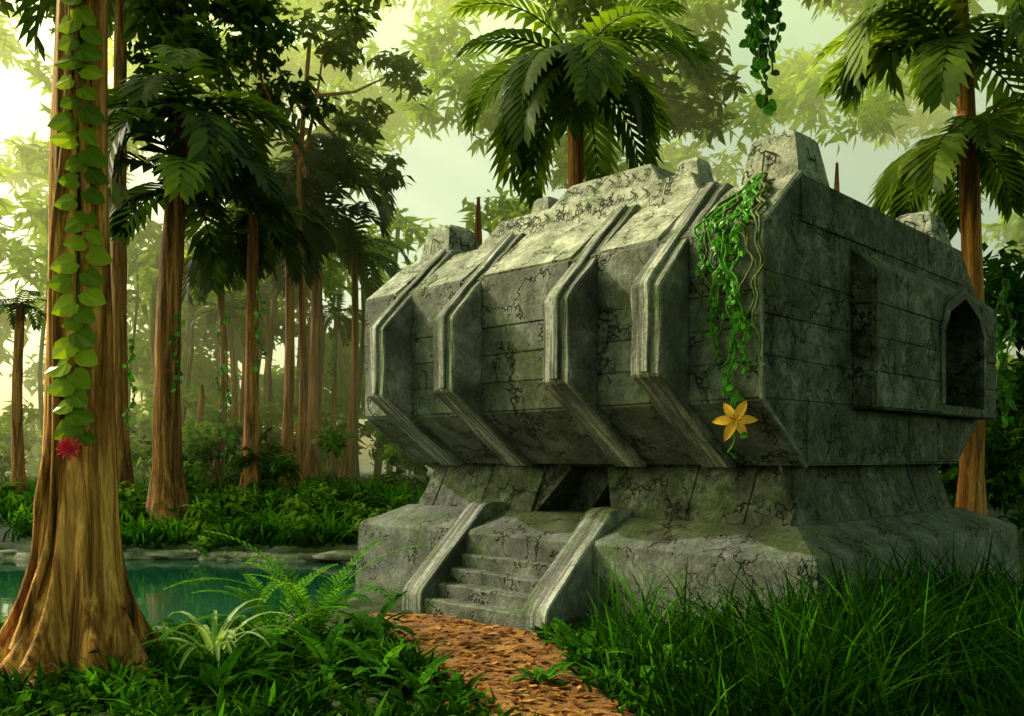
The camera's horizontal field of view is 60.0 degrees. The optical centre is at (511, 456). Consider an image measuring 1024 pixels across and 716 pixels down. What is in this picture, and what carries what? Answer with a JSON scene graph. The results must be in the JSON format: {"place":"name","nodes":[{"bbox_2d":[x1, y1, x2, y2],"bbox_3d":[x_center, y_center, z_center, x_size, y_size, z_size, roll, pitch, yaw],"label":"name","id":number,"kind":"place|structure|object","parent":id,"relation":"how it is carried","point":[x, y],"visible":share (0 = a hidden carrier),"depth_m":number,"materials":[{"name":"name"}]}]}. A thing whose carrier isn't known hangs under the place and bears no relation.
{"place":"outdoors","nodes":[
{"label":"outdoors","id":0,"kind":"place"},
{"bbox_2d":[0,558,355,626],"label":"pond water","id":1,"kind":"structure","parent":0,"point":[150,581],"depth_m":24.41,"materials":[{"name":"teal liquid"}]},
{"bbox_2d":[371,613,635,715],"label":"dirt path","id":2,"kind":"structure","parent":0,"point":[426,625],"depth_m":13.19,"materials":[{"name":"brown soil"}]},
{"bbox_2d":[361,611,631,715],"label":"fallen leaves","id":3,"kind":"object","parent":2,"relation":"on","point":[531,699],"visible":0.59,"depth_m":12.59,"materials":[{"name":"brown plant"}]},
{"bbox_2d":[0,460,1023,715],"bbox_3d":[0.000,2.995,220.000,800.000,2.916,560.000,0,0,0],"label":"ground","id":4,"kind":"structure","parent":0,"point":[282,552],"depth_m":30.21,"materials":[{"name":"soil"}]},
{"bbox_2d":[0,289,46,499],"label":"palm tree","id":5,"kind":"object","parent":4,"relation":"on","point":[21,309],"visible":0.89,"depth_m":37.73,"materials":[{"name":"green plant"}]},
{"bbox_2d":[0,0,185,689],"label":"vine covered tree","id":6,"kind":"object","parent":4,"relation":"on","point":[75,596],"visible":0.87,"depth_m":12.20,"materials":[{"name":"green plant"}]},
{"bbox_2d":[55,436,82,461],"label":"red flower","id":7,"kind":"object","parent":6,"relation":"attached to","point":[68,448],"visible":1,"depth_m":11.97,"materials":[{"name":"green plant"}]},
{"bbox_2d":[10,0,221,490],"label":"palm tree","id":8,"kind":"object","parent":4,"relation":"on","point":[128,26],"visible":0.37,"depth_m":37.65,"materials":[{"name":"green plant"}]},
{"bbox_2d":[144,625,182,661],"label":"fern","id":9,"kind":"object","parent":4,"relation":"on","point":[166,633],"visible":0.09,"depth_m":13.27,"materials":[{"name":"green plant"}]},
{"bbox_2d":[0,547,356,629],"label":"bank stones","id":10,"kind":"object","parent":4,"relation":"on","point":[334,555],"visible":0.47,"depth_m":30.21,"materials":[{"name":"grey stone"}]},
{"bbox_2d":[197,385,205,479],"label":"dead trunk","id":11,"kind":"object","parent":4,"relation":"on","point":[201,403],"visible":0.41,"depth_m":41.89,"materials":[{"name":"brown wood"}]},
{"bbox_2d":[0,472,417,557],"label":"bank shrubs","id":12,"kind":"object","parent":4,"relation":"on","point":[360,504],"visible":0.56,"depth_m":33.61,"materials":[{"name":"green plant"}]},
{"bbox_2d":[108,44,314,523],"bbox_3d":[-12.342,-5.784,33.713,9.314,17.579,8.652,0,0,-27],"label":"palm tree","id":13,"kind":"object","parent":4,"relation":"on","point":[202,154],"visible":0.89,"depth_m":33.40,"materials":[{"name":"green plant"}]},
{"bbox_2d":[124,599,302,673],"bbox_3d":[-4.225,2.553,12.508,2.256,0.881,2.420,0,0,0],"label":"spider plant","id":14,"kind":"object","parent":4,"relation":"on","point":[212,638],"visible":0.78,"depth_m":12.58,"materials":[{"name":"green plant"}]},
{"bbox_2d":[0,470,430,550],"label":"bank grass","id":15,"kind":"structure","parent":4,"relation":"on","point":[135,533],"depth_m":33.13,"materials":[{"name":"green plant"}]},
{"bbox_2d":[186,291,265,478],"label":"palm tree","id":16,"kind":"object","parent":4,"relation":"on","point":[212,318],"visible":0.71,"depth_m":47.97,"materials":[{"name":"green plant"}]},
{"bbox_2d":[162,646,290,696],"bbox_3d":[-3.769,2.853,11.273,1.778,0.732,1.371,0,0,0],"label":"fern","id":17,"kind":"object","parent":4,"relation":"on","point":[212,672],"visible":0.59,"depth_m":11.15,"materials":[{"name":"green plant"}]},
{"bbox_2d":[182,232,277,489],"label":"palm tree","id":18,"kind":"object","parent":4,"relation":"on","point":[190,276],"visible":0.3,"depth_m":40.09,"materials":[{"name":"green plant"}]},
{"bbox_2d":[239,365,244,453],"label":"dead trunk","id":19,"kind":"object","parent":4,"relation":"on","point":[241,406],"visible":0.41,"depth_m":44.90,"materials":[{"name":"brown wood"}]},
{"bbox_2d":[185,163,338,493],"bbox_3d":[-10.864,-4.931,37.645,6.903,14.169,6.292,0,0,0],"label":"palm tree","id":20,"kind":"object","parent":4,"relation":"on","point":[255,247],"visible":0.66,"depth_m":38.05,"materials":[{"name":"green plant"}]},
{"bbox_2d":[232,276,297,445],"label":"palm tree","id":21,"kind":"object","parent":4,"relation":"on","point":[264,286],"visible":0.38,"depth_m":52.06,"materials":[{"name":"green plant"}]},
{"bbox_2d":[0,186,533,480],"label":"sunlit shrubs","id":22,"kind":"object","parent":4,"relation":"on","point":[32,419],"visible":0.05,"depth_m":49.00,"materials":[{"name":"green plant"}]},
{"bbox_2d":[193,564,358,648],"bbox_3d":[-3.672,2.435,13.975,2.544,1.276,3.001,0,0,0],"label":"fern","id":23,"kind":"object","parent":4,"relation":"on","point":[270,632],"visible":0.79,"depth_m":14.14,"materials":[{"name":"green plant"}]},
{"bbox_2d":[123,0,431,487],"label":"broadleaf tree","id":24,"kind":"object","parent":4,"relation":"on","point":[244,17],"visible":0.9,"depth_m":38.65,"materials":[{"name":"green plant"}]},
{"bbox_2d":[224,162,363,490],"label":"palm tree","id":25,"kind":"object","parent":4,"relation":"on","point":[289,373],"visible":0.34,"depth_m":41.92,"materials":[{"name":"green plant"}]},
{"bbox_2d":[164,531,433,636],"bbox_3d":[-3.284,2.176,14.357,4.004,1.891,3.741,0,0,0],"label":"fern","id":26,"kind":"object","parent":4,"relation":"on","point":[317,621],"visible":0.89,"depth_m":14.50,"materials":[{"name":"green plant"}]},
{"bbox_2d":[254,622,385,682],"bbox_3d":[-2.630,2.747,12.427,1.834,0.749,1.848,0,0,43],"label":"fern","id":27,"kind":"object","parent":4,"relation":"on","point":[320,652],"visible":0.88,"depth_m":12.58,"materials":[{"name":"green plant"}]},
{"bbox_2d":[232,100,407,481],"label":"palm tree","id":28,"kind":"object","parent":4,"relation":"on","point":[333,149],"visible":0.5,"depth_m":43.85,"materials":[{"name":"green plant"}]},
{"bbox_2d":[307,294,364,479],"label":"palm tree","id":29,"kind":"object","parent":4,"relation":"on","point":[344,320],"visible":0.69,"depth_m":49.74,"materials":[{"name":"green plant"}]},
{"bbox_2d":[304,201,409,481],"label":"palm tree","id":30,"kind":"object","parent":4,"relation":"on","point":[347,458],"visible":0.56,"depth_m":45.95,"materials":[{"name":"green plant"}]},
{"bbox_2d":[315,637,416,682],"bbox_3d":[-1.825,2.770,12.090,1.368,0.684,1.429,0,0,21],"label":"fern","id":31,"kind":"object","parent":4,"relation":"on","point":[393,652],"visible":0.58,"depth_m":11.96,"materials":[{"name":"green plant"}]},
{"bbox_2d":[327,591,415,639],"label":"fern","id":32,"kind":"object","parent":4,"relation":"on","point":[377,628],"visible":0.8,"depth_m":15.12,"materials":[{"name":"green plant"}]},
{"bbox_2d":[0,617,794,715],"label":"meadow grass","id":33,"kind":"structure","parent":4,"relation":"on","point":[310,701],"depth_m":11.09,"materials":[{"name":"green plant"}]},
{"bbox_2d":[370,655,455,705],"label":"fern","id":34,"kind":"object","parent":4,"relation":"on","point":[421,677],"visible":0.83,"depth_m":11.29,"materials":[{"name":"green plant"}]},
{"bbox_2d":[417,672,497,711],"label":"fern","id":35,"kind":"object","parent":4,"relation":"on","point":[457,686],"visible":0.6,"depth_m":10.91,"materials":[{"name":"green plant"}]},
{"bbox_2d":[474,197,481,246],"bbox_3d":[-1.184,-2.829,30.000,0.460,11.884,0.406,0,0,0],"label":"dead trunk","id":36,"kind":"object","parent":4,"relation":"on","point":[478,229],"visible":0.17,"depth_m":29.91,"materials":[{"name":"brown wood"}]},
{"bbox_2d":[0,612,1010,715],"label":"ground cover","id":37,"kind":"object","parent":4,"relation":"on","point":[59,708],"visible":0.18,"depth_m":11.18,"materials":[{"name":"green plant"}]},
{"bbox_2d":[0,0,1023,480],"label":"distant forest","id":38,"kind":"object","parent":4,"relation":"on","point":[800,78],"visible":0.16,"depth_m":73.71,"materials":[{"name":"green plant"}]},
{"bbox_2d":[0,0,1023,297],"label":"canopy","id":39,"kind":"object","parent":38,"relation":"on","point":[876,110],"visible":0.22,"depth_m":57.20,"materials":[{"name":"green plant"}]},
{"bbox_2d":[0,0,1022,147],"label":"overhead canopy","id":40,"kind":"object","parent":39,"relation":"attached to","point":[687,115],"visible":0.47,"depth_m":43.27,"materials":[{"name":"green plant"}]},
{"bbox_2d":[0,240,1023,541],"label":"understorey bushes","id":41,"kind":"object","parent":4,"relation":"on","point":[1004,466],"visible":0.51,"depth_m":31.06,"materials":[{"name":"green plant"}]},
{"bbox_2d":[511,663,571,685],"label":"fern","id":42,"kind":"object","parent":4,"relation":"on","point":[540,674],"visible":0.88,"depth_m":11.94,"materials":[{"name":"green plant"}]},
{"bbox_2d":[446,0,712,210],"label":"palm tree","id":43,"kind":"object","parent":4,"relation":"on","point":[579,82],"visible":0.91,"depth_m":31.36,"materials":[{"name":"green plant"}]},
{"bbox_2d":[534,618,640,669],"bbox_3d":[1.078,2.776,12.862,1.535,0.665,1.199,0,0,0],"label":"fern","id":44,"kind":"object","parent":4,"relation":"on","point":[568,632],"visible":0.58,"depth_m":13.04,"materials":[{"name":"green plant"}]},
{"bbox_2d":[601,644,715,677],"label":"fern","id":45,"kind":"object","parent":4,"relation":"on","point":[668,646],"visible":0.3,"depth_m":12.20,"materials":[{"name":"green plant"}]},
{"bbox_2d":[354,129,1020,633],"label":"stone temple","id":46,"kind":"structure","parent":4,"relation":"on","point":[542,395],"depth_m":16.30,"materials":[{"name":"grey stone"}]},
{"bbox_2d":[693,172,769,458],"bbox_3d":[3.514,-2.352,14.208,1.173,4.771,1.630,0,0,19],"label":"hanging creeper","id":47,"kind":"object","parent":46,"relation":"hanging from","point":[752,192],"visible":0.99,"depth_m":13.73,"materials":[{"name":"green plant"}]},
{"bbox_2d":[712,400,757,440],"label":"yellow lily","id":48,"kind":"object","parent":47,"relation":"attached to","point":[732,420],"visible":1,"depth_m":13.52,"materials":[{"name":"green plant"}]},
{"bbox_2d":[561,532,1023,715],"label":"tall grass","id":49,"kind":"structure","parent":4,"relation":"on","point":[958,680],"depth_m":9.92,"materials":[{"name":"green plant"}]},
{"bbox_2d":[567,540,1023,715],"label":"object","id":50,"kind":"object","parent":4,"relation":"on","point":[643,643],"visible":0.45,"depth_m":11.77,"materials":[{"name":"green plant"}]},
{"bbox_2d":[834,162,839,191],"bbox_3d":[10.942,-3.427,30.000,0.394,13.029,0.330,0,0,0],"label":"dead trunk","id":51,"kind":"object","parent":4,"relation":"on","point":[836,184],"visible":0.14,"depth_m":29.95,"materials":[{"name":"brown wood"}]},
{"bbox_2d":[811,0,1023,515],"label":"palm tree","id":52,"kind":"object","parent":4,"relation":"on","point":[952,46],"visible":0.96,"depth_m":26.58,"materials":[{"name":"green plant"}]},
{"bbox_2d":[0,0,1023,459],"label":"sky","id":53,"kind":"structure","parent":0,"point":[443,172],"materials":[{"name":"white"}]},
{"bbox_2d":[122,0,1017,461],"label":"hanging vines","id":54,"kind":"object","parent":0,"point":[762,42],"visible":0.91,"depth_m":23.92,"materials":[{"name":"green plant"}]}
]}

